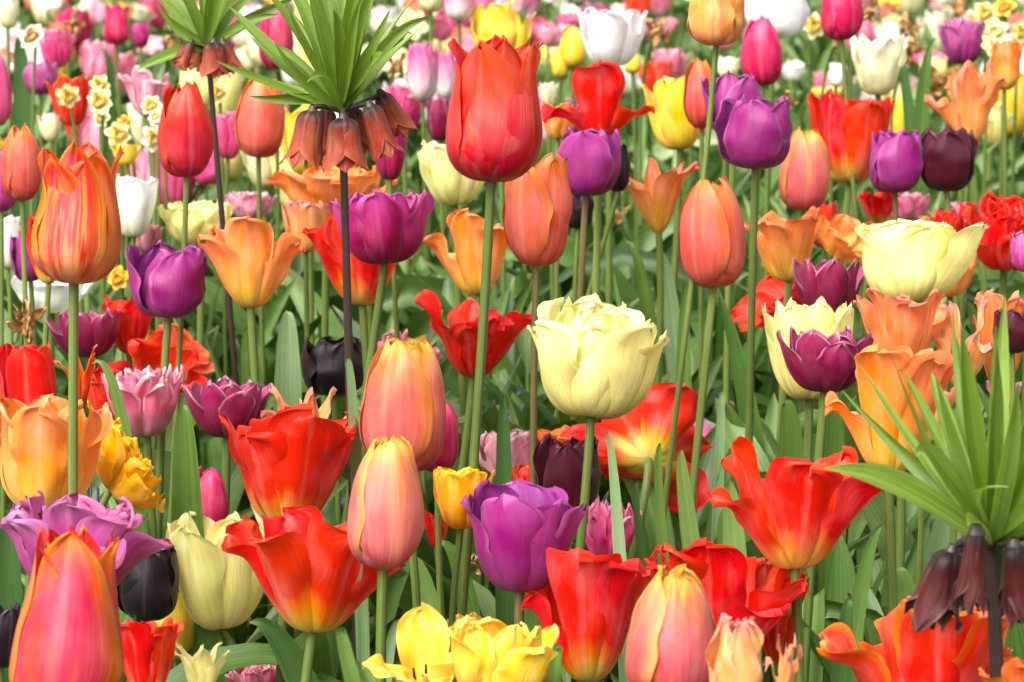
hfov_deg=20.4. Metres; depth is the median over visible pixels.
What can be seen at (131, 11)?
tulip
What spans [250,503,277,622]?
tulip
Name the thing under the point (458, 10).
tulip
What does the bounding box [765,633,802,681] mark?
tulip
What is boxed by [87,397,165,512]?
tulip
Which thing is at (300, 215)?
tulip
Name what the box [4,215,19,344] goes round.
tulip
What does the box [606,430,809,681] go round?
tulip
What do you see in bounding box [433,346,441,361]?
tulip
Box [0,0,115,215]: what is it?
tulip
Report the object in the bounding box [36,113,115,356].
tulip
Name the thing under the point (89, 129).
tulip
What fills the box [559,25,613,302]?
tulip
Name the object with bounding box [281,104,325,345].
tulip
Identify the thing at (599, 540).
tulip
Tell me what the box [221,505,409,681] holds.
tulip
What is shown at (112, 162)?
tulip
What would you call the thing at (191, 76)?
tulip
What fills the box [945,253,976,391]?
tulip
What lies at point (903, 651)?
tulip
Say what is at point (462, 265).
tulip
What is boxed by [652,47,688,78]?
tulip
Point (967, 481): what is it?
crown imperial
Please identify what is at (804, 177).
tulip
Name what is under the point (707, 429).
tulip
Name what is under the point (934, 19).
tulip
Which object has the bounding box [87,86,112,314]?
daffodil
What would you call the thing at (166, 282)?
tulip
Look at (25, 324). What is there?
withered daffodil
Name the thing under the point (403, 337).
tulip
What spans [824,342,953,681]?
tulip
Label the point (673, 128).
tulip
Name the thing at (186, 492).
tulip
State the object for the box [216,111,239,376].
tulip
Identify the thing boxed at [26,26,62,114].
tulip
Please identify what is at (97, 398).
tulip
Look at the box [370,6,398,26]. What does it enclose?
tulip
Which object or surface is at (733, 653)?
tulip
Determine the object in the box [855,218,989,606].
tulip
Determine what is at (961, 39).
tulip
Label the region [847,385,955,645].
tulip
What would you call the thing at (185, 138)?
tulip
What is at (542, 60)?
tulip
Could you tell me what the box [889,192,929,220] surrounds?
tulip
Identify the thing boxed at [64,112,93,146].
tulip
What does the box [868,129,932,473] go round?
tulip
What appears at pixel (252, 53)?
tulip
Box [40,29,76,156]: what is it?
tulip
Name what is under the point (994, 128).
tulip
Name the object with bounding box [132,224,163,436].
tulip
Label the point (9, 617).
tulip
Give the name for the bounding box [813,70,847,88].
tulip
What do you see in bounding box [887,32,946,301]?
withered daffodil
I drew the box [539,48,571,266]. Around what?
tulip
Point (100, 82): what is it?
daffodil
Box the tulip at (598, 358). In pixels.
[442,293,669,681]
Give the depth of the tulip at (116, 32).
3.58 m
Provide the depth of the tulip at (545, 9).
5.64 m
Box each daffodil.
[6,298,46,347]
[20,24,43,216]
[43,107,109,317]
[55,84,90,311]
[57,74,109,315]
[62,8,85,146]
[79,265,127,371]
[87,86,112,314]
[103,122,177,324]
[115,144,124,350]
[117,114,142,254]
[126,108,161,324]
[140,95,218,375]
[140,124,158,330]
[163,35,178,245]
[190,82,227,379]
[387,51,405,192]
[470,553,482,574]
[605,205,631,252]
[638,18,748,241]
[710,90,799,371]
[803,11,822,265]
[820,40,847,96]
[848,0,879,217]
[879,11,930,223]
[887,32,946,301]
[930,65,958,207]
[943,0,969,54]
[964,1,995,201]
[965,16,1008,319]
[981,34,999,196]
[992,0,1016,287]
[1010,20,1023,195]
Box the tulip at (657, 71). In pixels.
[638,59,671,161]
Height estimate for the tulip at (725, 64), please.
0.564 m
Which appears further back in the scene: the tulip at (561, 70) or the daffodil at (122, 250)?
the tulip at (561, 70)
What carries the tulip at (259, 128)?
on the ground
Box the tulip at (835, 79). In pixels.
[828,62,846,260]
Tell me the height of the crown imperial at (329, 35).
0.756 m
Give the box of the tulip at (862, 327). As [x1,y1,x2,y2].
[840,221,883,399]
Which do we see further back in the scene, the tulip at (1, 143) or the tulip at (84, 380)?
the tulip at (1, 143)
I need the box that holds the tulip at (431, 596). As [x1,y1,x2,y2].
[392,402,458,681]
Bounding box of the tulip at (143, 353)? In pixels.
[91,326,208,533]
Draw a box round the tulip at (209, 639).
[198,624,275,681]
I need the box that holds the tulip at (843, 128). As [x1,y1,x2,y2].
[807,87,895,264]
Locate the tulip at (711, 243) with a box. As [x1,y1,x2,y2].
[607,175,745,582]
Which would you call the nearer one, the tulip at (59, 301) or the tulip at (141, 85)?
the tulip at (59, 301)
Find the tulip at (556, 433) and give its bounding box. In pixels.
[537,425,569,442]
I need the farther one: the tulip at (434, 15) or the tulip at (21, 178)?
the tulip at (434, 15)
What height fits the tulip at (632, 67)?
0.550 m
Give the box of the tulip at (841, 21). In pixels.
[820,0,1020,395]
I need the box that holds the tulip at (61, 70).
[58,44,75,76]
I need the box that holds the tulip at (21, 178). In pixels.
[1,123,41,345]
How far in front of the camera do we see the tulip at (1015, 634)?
2.08 m
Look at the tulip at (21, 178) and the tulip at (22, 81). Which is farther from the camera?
the tulip at (22, 81)
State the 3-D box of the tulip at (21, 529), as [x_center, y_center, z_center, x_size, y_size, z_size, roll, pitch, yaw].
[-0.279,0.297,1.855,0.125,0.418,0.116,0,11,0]
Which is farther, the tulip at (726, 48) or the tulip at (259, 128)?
the tulip at (726, 48)
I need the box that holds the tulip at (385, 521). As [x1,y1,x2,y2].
[347,434,423,681]
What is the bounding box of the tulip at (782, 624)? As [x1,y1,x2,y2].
[763,571,809,681]
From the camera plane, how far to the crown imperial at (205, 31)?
2.41 m
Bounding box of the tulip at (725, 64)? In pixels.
[717,55,739,176]
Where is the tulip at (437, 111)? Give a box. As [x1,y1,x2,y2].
[426,96,450,235]
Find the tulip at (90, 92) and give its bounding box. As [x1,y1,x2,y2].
[87,89,93,112]
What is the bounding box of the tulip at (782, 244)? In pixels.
[717,206,821,458]
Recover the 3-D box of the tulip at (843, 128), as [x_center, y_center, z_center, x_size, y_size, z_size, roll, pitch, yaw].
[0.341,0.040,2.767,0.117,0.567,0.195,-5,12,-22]
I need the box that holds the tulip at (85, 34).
[51,5,95,53]
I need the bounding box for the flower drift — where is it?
[0,0,1023,103]
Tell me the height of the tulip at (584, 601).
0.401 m
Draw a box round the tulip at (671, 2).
[669,0,672,17]
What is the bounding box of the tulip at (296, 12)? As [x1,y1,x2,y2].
[294,0,309,23]
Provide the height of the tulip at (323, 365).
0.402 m
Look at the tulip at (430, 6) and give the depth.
3.19 m
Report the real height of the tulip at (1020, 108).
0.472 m
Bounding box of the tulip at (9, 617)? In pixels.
[0,602,19,681]
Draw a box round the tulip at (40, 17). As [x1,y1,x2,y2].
[30,0,61,28]
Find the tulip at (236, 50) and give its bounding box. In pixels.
[234,46,258,82]
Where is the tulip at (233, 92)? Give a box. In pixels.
[215,67,242,116]
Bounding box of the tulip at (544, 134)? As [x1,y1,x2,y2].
[538,92,577,142]
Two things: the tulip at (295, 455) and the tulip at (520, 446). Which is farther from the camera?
the tulip at (520, 446)
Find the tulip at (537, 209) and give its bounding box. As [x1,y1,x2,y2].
[495,152,574,681]
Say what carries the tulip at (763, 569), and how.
on the ground
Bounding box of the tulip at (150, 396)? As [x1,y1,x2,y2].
[101,364,183,538]
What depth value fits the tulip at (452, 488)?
1.80 m
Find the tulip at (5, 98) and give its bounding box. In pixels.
[0,53,65,394]
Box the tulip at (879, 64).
[714,33,946,379]
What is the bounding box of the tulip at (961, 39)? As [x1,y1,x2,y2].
[891,17,985,328]
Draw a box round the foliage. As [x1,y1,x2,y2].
[0,0,1023,681]
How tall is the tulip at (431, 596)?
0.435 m
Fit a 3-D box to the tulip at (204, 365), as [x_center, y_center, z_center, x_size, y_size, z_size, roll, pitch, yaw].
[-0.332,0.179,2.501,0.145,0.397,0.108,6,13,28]
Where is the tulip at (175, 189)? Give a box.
[155,158,195,246]
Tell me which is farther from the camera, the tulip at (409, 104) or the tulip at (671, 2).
the tulip at (671, 2)
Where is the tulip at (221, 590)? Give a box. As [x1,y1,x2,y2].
[166,358,369,679]
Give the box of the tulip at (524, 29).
[498,8,545,304]
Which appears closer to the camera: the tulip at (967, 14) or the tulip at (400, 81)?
the tulip at (400, 81)
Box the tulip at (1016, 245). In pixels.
[1009,230,1023,544]
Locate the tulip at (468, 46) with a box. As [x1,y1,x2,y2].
[454,32,474,52]
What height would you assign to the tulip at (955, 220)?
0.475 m
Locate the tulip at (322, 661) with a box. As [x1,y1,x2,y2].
[260,383,360,676]
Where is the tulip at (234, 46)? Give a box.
[230,39,242,49]
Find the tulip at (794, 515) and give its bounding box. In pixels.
[708,436,882,681]
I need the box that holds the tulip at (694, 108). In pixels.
[652,57,710,384]
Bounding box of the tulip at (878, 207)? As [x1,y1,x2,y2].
[858,191,900,305]
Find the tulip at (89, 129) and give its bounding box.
[79,113,114,161]
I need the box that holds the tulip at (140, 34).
[131,22,149,147]
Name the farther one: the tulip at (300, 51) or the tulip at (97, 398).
the tulip at (300, 51)
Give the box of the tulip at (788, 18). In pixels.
[745,0,809,212]
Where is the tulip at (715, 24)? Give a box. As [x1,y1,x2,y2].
[572,0,749,678]
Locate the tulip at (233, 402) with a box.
[181,375,270,646]
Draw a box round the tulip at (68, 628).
[9,521,123,681]
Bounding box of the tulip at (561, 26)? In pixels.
[556,23,585,69]
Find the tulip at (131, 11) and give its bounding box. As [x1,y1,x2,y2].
[105,1,134,52]
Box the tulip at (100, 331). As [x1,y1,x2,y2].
[6,308,120,515]
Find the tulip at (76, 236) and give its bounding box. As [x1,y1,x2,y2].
[31,138,136,623]
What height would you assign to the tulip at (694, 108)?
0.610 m
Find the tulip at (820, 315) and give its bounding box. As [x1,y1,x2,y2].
[749,296,853,681]
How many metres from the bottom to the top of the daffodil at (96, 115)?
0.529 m
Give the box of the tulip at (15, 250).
[6,233,38,509]
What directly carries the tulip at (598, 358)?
on the ground
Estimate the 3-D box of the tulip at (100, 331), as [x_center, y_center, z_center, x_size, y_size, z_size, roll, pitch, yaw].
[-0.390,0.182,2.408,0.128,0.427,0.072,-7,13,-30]
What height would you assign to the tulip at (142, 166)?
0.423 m
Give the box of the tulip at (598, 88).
[457,59,654,431]
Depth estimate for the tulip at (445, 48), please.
5.06 m
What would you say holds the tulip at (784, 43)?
on the ground
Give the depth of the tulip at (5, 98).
2.80 m
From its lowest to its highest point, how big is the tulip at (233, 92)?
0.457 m
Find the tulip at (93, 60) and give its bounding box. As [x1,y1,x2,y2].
[80,39,119,81]
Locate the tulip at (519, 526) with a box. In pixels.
[460,479,587,626]
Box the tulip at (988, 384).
[986,380,1021,575]
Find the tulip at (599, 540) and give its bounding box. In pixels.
[585,495,641,681]
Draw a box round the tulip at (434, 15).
[433,8,442,20]
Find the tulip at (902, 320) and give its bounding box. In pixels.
[787,287,960,681]
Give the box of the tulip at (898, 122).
[881,94,903,132]
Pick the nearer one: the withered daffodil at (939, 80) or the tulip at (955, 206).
the tulip at (955, 206)
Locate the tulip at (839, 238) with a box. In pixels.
[816,213,865,462]
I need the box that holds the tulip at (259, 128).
[235,78,345,419]
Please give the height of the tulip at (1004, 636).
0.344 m
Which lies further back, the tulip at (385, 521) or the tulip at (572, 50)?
the tulip at (572, 50)
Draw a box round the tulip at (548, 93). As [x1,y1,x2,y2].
[538,81,558,299]
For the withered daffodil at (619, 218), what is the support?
on the ground
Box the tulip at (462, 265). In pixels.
[422,208,572,596]
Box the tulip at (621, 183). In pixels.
[554,143,630,419]
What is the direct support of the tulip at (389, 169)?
on the ground
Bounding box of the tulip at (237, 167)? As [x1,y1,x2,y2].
[224,151,246,181]
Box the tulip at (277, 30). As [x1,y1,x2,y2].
[235,1,293,334]
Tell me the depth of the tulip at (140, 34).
3.79 m
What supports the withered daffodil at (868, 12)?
on the ground
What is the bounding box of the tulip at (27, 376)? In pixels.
[0,341,56,595]
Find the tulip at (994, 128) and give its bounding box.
[982,101,1013,180]
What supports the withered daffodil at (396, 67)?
on the ground
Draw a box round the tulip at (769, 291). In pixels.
[731,258,839,399]
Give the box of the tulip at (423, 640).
[362,602,454,681]
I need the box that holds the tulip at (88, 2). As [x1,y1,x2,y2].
[78,0,101,42]
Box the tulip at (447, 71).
[436,50,455,227]
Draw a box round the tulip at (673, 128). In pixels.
[626,75,699,377]
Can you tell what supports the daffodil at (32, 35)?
on the ground
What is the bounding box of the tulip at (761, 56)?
[704,16,782,421]
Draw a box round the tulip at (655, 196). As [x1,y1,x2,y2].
[626,157,710,420]
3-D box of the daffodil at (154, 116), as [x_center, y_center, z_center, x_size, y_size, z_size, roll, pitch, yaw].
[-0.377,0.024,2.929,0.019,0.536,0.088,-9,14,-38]
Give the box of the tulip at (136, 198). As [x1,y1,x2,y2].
[85,173,158,417]
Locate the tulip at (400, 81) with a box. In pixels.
[383,78,404,90]
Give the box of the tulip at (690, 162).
[687,128,705,189]
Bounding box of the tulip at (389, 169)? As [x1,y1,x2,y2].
[334,135,406,507]
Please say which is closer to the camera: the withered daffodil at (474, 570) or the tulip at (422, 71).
the withered daffodil at (474, 570)
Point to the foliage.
(514, 364)
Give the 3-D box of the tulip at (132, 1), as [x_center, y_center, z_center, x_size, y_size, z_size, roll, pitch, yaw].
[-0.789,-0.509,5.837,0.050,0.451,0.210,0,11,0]
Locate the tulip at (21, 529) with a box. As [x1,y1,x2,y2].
[0,490,174,586]
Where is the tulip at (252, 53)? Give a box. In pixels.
[245,34,264,74]
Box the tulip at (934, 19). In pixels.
[916,9,953,53]
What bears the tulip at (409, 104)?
on the ground
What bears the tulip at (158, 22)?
on the ground
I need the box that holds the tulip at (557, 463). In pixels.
[533,433,600,550]
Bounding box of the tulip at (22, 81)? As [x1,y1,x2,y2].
[13,37,57,229]
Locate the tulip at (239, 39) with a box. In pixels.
[231,5,262,88]
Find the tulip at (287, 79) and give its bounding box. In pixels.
[281,71,300,108]
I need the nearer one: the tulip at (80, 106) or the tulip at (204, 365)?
the tulip at (204, 365)
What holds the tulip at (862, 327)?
on the ground
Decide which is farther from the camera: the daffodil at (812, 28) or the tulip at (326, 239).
the daffodil at (812, 28)
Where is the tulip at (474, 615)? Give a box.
[446,612,487,622]
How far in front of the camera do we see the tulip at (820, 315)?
2.19 m
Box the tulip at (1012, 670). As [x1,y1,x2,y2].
[978,657,1023,681]
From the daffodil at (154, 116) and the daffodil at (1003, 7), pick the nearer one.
the daffodil at (154, 116)
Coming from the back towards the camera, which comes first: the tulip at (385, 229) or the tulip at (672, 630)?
the tulip at (385, 229)
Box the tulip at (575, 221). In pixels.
[446,194,598,422]
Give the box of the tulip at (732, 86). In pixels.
[676,69,935,462]
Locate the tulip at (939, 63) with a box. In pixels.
[919,55,946,112]
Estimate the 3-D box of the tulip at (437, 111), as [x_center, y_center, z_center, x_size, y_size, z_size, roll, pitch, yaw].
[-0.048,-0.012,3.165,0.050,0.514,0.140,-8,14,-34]
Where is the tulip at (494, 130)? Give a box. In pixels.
[446,33,543,681]
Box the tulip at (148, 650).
[120,616,183,681]
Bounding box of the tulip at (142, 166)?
[130,146,156,223]
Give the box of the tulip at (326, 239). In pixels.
[302,215,486,536]
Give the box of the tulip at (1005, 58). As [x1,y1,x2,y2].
[966,39,1022,334]
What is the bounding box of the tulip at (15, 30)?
[0,23,20,48]
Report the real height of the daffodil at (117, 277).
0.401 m
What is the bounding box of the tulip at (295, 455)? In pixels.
[218,403,356,681]
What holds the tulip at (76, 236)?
on the ground
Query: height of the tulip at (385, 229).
0.556 m
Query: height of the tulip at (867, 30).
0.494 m
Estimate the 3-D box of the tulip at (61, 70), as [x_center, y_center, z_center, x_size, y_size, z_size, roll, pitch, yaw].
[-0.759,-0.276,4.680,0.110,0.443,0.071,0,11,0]
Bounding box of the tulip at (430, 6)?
[417,0,491,292]
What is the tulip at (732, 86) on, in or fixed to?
on the ground
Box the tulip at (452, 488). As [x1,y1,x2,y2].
[433,467,495,652]
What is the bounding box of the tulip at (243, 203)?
[225,191,277,325]
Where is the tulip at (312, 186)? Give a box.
[264,166,377,418]
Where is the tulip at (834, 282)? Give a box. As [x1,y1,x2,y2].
[713,255,863,471]
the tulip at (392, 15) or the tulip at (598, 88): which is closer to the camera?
the tulip at (598, 88)
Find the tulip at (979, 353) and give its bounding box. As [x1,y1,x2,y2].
[855,298,1000,642]
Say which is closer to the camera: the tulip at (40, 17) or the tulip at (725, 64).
the tulip at (725, 64)
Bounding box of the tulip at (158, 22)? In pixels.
[139,0,168,50]
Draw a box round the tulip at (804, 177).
[779,126,830,436]
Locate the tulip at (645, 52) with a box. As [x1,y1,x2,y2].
[644,39,646,55]
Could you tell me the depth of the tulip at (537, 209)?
2.11 m
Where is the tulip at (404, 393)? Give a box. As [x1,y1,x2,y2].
[250,335,445,681]
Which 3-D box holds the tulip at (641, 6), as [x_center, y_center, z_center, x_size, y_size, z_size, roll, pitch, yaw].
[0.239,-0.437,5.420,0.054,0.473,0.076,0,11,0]
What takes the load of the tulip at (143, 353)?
on the ground
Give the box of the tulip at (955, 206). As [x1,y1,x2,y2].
[950,202,980,325]
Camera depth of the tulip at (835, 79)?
3.20 m
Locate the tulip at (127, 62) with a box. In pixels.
[115,51,138,109]
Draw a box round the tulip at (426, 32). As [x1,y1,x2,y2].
[420,20,428,37]
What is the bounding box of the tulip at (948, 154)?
[920,125,977,441]
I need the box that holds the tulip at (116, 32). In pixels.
[103,3,129,117]
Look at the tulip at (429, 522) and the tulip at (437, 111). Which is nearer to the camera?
the tulip at (429, 522)
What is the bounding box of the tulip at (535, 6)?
[514,0,540,17]
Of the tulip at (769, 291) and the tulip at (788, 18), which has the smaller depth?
the tulip at (769, 291)
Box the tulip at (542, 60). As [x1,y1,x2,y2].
[540,48,556,62]
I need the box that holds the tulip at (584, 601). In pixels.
[521,547,654,681]
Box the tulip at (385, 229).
[268,188,433,638]
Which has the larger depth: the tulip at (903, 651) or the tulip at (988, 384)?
the tulip at (988, 384)
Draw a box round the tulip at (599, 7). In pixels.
[580,2,610,11]
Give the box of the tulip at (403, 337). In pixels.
[376,329,407,351]
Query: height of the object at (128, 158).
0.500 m
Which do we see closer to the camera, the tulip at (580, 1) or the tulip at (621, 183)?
the tulip at (621, 183)
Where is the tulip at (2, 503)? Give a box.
[0,345,14,524]
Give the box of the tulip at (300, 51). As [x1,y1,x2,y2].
[294,36,314,70]
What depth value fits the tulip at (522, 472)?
2.34 m
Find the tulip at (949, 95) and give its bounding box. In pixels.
[948,78,963,197]
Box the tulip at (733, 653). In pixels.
[705,613,763,681]
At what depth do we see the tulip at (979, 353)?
2.10 m
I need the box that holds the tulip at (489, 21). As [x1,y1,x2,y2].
[471,1,531,314]
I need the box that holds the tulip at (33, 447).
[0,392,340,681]
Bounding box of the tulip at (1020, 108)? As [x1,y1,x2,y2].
[994,70,1023,187]
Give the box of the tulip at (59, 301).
[11,275,93,366]
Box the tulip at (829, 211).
[814,200,837,261]
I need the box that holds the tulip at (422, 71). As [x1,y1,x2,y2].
[386,41,438,324]
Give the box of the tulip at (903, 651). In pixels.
[816,596,1011,681]
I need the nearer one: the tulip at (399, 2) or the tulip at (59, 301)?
the tulip at (59, 301)
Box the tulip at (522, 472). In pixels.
[512,463,537,484]
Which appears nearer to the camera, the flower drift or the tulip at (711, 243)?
the tulip at (711, 243)
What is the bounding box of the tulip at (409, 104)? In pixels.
[381,81,426,273]
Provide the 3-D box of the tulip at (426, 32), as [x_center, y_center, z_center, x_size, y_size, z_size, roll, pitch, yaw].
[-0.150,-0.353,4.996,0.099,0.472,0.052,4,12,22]
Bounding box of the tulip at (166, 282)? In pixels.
[90,239,206,621]
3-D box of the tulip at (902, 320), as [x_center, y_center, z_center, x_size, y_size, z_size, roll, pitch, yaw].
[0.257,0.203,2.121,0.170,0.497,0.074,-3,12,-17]
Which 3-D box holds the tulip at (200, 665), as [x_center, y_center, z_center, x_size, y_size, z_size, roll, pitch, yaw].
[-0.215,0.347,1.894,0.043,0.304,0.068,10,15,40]
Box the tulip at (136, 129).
[125,103,162,148]
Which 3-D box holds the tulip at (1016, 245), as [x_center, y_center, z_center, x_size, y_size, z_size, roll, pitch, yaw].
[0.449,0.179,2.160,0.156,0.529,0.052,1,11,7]
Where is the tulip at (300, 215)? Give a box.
[241,198,328,418]
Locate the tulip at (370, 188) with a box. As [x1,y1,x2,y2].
[300,165,397,400]
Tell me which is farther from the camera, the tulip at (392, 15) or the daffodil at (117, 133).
the tulip at (392, 15)
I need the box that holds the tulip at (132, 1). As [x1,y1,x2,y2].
[122,0,138,51]
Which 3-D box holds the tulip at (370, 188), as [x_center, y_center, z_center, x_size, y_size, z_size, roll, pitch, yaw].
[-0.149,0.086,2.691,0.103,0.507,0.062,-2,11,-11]
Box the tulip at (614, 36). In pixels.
[577,6,656,313]
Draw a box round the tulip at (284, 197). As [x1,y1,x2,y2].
[267,147,301,206]
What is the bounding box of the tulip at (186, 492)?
[93,359,203,667]
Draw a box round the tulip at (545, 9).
[544,0,545,18]
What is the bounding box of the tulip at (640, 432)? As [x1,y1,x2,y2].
[560,383,712,681]
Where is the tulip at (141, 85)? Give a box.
[118,65,246,382]
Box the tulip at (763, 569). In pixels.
[633,443,789,634]
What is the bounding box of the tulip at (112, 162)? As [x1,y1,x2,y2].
[110,159,125,175]
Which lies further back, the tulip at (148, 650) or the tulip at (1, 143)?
the tulip at (1, 143)
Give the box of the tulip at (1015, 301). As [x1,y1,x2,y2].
[972,289,1023,383]
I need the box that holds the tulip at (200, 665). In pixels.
[174,641,229,681]
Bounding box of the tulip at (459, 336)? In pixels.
[398,289,530,609]
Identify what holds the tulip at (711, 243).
on the ground
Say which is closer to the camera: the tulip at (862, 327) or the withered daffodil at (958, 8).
the tulip at (862, 327)
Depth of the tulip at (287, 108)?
3.59 m
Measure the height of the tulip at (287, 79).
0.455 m
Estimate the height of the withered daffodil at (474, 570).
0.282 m
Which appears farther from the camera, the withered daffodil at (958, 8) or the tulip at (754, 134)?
the withered daffodil at (958, 8)
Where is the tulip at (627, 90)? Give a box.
[618,53,643,106]
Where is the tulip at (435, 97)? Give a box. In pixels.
[404,75,437,143]
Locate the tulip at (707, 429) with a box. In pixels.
[693,419,711,436]
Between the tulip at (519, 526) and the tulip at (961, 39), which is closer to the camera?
the tulip at (519, 526)
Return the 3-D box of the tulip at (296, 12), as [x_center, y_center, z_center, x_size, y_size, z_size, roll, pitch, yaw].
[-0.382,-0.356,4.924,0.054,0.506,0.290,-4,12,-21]
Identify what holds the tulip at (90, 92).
on the ground
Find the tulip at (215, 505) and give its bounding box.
[199,466,228,522]
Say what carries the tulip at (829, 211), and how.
on the ground
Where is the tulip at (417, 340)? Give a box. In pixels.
[400,333,430,500]
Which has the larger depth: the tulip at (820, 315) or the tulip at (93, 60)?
the tulip at (93, 60)
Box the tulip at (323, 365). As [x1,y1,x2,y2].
[302,335,363,524]
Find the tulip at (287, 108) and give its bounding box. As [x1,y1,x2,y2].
[265,92,288,221]
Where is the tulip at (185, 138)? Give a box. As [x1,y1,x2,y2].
[157,81,244,523]
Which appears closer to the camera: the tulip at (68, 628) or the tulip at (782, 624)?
the tulip at (68, 628)
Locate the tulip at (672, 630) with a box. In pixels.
[625,564,715,681]
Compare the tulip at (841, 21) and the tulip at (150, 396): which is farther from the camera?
the tulip at (841, 21)
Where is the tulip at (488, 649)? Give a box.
[336,615,562,681]
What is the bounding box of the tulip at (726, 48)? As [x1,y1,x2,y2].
[719,35,741,56]
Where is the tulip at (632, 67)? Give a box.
[624,53,640,249]
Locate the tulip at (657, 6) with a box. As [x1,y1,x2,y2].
[651,0,670,49]
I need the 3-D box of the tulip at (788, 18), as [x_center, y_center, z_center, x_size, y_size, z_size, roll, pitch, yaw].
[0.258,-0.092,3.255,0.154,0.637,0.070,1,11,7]
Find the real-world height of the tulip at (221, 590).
0.464 m
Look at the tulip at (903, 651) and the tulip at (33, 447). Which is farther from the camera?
the tulip at (33, 447)
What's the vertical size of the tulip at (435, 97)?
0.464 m
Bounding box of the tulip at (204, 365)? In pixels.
[148,322,214,373]
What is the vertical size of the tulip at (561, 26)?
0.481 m
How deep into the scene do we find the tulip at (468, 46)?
4.17 m
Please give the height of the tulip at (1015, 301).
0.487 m
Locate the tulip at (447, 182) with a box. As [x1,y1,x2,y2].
[417,140,498,471]
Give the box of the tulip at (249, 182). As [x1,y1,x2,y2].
[227,111,251,191]
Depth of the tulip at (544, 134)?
3.58 m
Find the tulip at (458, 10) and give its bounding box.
[415,0,501,310]
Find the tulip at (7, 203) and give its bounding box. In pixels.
[0,149,15,504]
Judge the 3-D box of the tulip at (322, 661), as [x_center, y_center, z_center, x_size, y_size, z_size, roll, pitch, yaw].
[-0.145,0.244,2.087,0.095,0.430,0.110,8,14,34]
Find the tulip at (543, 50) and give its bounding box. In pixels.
[540,42,555,64]
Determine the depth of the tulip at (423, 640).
1.72 m
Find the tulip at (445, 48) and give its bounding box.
[423,38,451,53]
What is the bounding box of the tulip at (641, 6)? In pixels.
[624,0,650,17]
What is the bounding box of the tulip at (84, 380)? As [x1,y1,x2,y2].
[54,345,146,623]
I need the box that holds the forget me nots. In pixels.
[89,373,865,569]
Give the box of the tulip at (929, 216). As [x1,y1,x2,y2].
[918,208,937,221]
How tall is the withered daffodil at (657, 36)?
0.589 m
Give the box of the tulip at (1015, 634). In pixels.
[992,307,1023,659]
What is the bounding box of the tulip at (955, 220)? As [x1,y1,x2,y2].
[926,208,1020,417]
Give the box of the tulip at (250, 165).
[240,149,279,221]
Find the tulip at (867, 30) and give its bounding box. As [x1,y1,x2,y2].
[846,17,874,50]
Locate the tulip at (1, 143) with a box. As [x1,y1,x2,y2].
[0,138,5,150]
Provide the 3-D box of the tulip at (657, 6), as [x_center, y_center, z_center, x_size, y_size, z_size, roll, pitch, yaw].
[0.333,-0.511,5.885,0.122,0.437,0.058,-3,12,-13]
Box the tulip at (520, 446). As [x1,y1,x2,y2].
[479,428,537,480]
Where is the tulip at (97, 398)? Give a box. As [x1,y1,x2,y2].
[88,370,119,504]
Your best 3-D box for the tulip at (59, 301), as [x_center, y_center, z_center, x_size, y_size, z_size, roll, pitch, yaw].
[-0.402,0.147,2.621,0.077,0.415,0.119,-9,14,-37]
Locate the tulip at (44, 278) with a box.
[17,214,55,346]
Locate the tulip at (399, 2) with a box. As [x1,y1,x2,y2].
[397,0,408,51]
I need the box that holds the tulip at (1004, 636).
[1003,627,1007,647]
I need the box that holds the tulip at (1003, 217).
[917,188,1023,460]
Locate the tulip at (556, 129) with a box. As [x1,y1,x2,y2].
[540,101,671,423]
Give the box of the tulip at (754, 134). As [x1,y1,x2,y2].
[714,94,792,530]
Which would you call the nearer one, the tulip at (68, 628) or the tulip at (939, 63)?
the tulip at (68, 628)
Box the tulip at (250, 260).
[197,211,374,610]
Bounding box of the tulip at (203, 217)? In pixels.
[155,199,233,450]
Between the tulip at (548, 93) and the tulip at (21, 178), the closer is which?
the tulip at (21, 178)
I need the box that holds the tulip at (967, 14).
[954,9,973,20]
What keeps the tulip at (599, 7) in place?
on the ground
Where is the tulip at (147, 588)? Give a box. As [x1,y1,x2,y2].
[0,528,179,681]
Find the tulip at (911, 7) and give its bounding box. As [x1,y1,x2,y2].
[900,0,923,70]
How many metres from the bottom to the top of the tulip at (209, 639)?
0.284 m
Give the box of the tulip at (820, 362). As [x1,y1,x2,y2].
[676,324,884,681]
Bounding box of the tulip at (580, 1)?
[574,0,586,5]
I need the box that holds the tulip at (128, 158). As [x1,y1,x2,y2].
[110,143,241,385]
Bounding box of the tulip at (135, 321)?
[101,293,152,446]
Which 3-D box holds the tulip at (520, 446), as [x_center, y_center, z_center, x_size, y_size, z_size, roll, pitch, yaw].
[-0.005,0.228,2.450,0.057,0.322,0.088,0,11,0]
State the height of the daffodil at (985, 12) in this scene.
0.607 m
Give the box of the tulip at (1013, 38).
[980,17,1023,146]
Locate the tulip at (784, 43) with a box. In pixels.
[781,38,785,78]
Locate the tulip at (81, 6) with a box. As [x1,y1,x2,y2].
[73,3,91,20]
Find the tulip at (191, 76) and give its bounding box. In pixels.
[179,68,218,108]
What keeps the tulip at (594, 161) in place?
on the ground
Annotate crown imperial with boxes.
[133,0,291,613]
[217,0,432,661]
[819,293,1023,677]
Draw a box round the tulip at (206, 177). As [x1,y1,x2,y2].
[194,151,220,255]
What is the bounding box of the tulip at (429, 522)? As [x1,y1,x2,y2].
[394,510,447,664]
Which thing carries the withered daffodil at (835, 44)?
on the ground
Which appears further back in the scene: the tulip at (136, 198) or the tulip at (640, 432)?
the tulip at (136, 198)
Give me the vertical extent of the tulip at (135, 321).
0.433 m
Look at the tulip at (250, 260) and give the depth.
2.23 m
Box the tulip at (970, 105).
[924,60,1006,340]
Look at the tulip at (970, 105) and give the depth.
2.82 m
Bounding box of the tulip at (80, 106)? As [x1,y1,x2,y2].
[45,74,91,313]
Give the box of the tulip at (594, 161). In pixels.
[557,126,620,420]

